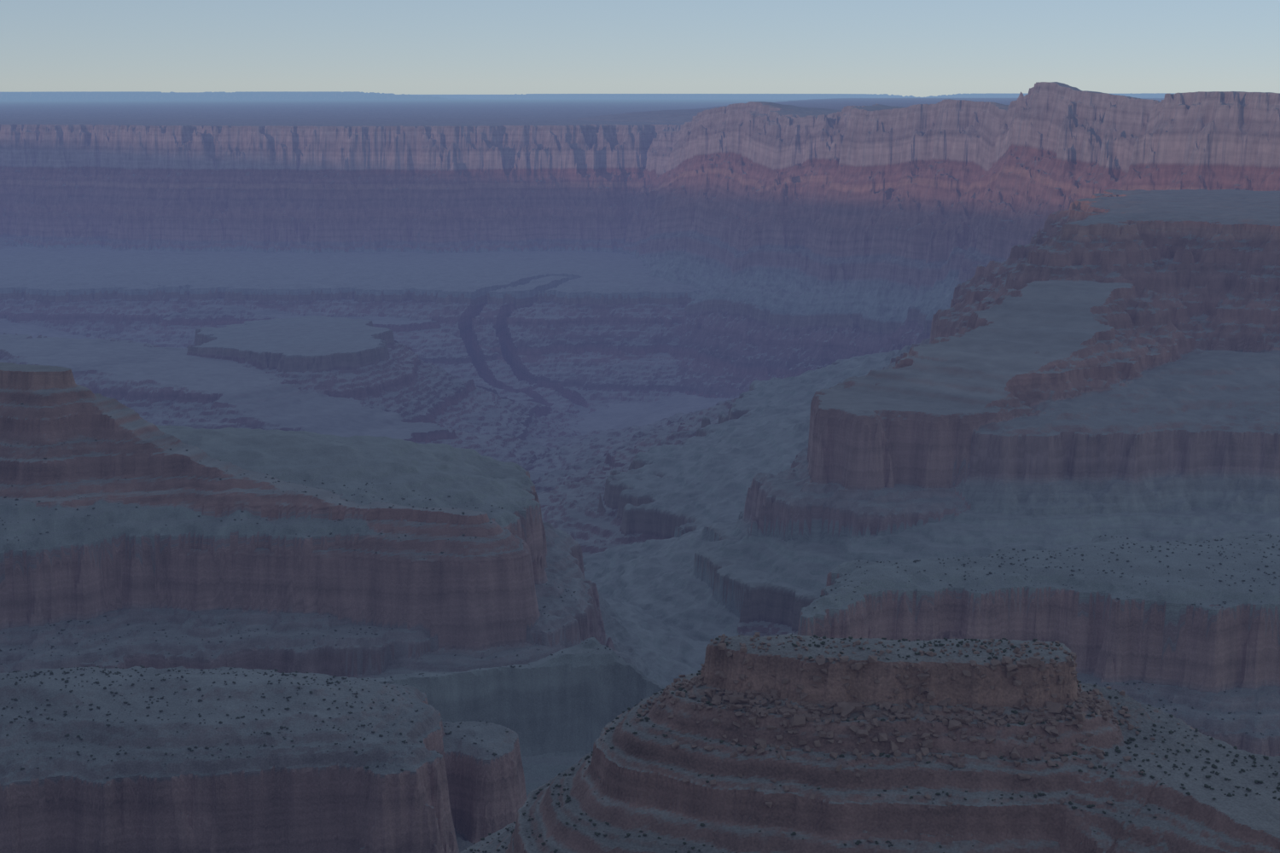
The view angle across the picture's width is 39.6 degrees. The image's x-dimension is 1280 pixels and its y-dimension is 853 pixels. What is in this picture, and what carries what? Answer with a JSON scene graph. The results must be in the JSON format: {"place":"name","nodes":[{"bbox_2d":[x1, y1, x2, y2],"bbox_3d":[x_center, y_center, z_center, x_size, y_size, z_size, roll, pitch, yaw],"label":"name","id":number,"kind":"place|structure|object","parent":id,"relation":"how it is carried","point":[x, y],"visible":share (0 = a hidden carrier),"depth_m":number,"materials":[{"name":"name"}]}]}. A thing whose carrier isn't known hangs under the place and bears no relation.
{"place":"outdoors","nodes":[
{"label":"outdoors","id":0,"kind":"place"},
{"bbox_2d":[0,81,1279,852],"bbox_3d":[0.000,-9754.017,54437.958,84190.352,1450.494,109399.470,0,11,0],"label":"canyon terrain","id":1,"kind":"structure","parent":0,"point":[671,384],"depth_m":2923.67,"materials":[{"name":"brown stone"}]},
{"bbox_2d":[0,403,1279,852],"bbox_3d":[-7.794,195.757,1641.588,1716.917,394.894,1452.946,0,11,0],"label":"shrubs","id":2,"kind":"object","parent":1,"relation":"on","point":[1116,750],"visible":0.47,"depth_m":1112.09,"materials":[{"name":"green plant"}]},
{"bbox_2d":[545,632,1180,843],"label":"boulders","id":3,"kind":"object","parent":1,"relation":"on","point":[844,710],"visible":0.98,"depth_m":966.72,"materials":[{"name":"brown stone"}]},
{"bbox_2d":[0,0,1279,97],"label":"sky","id":4,"kind":"structure","parent":0,"point":[915,48],"materials":[{"name":"blue"}]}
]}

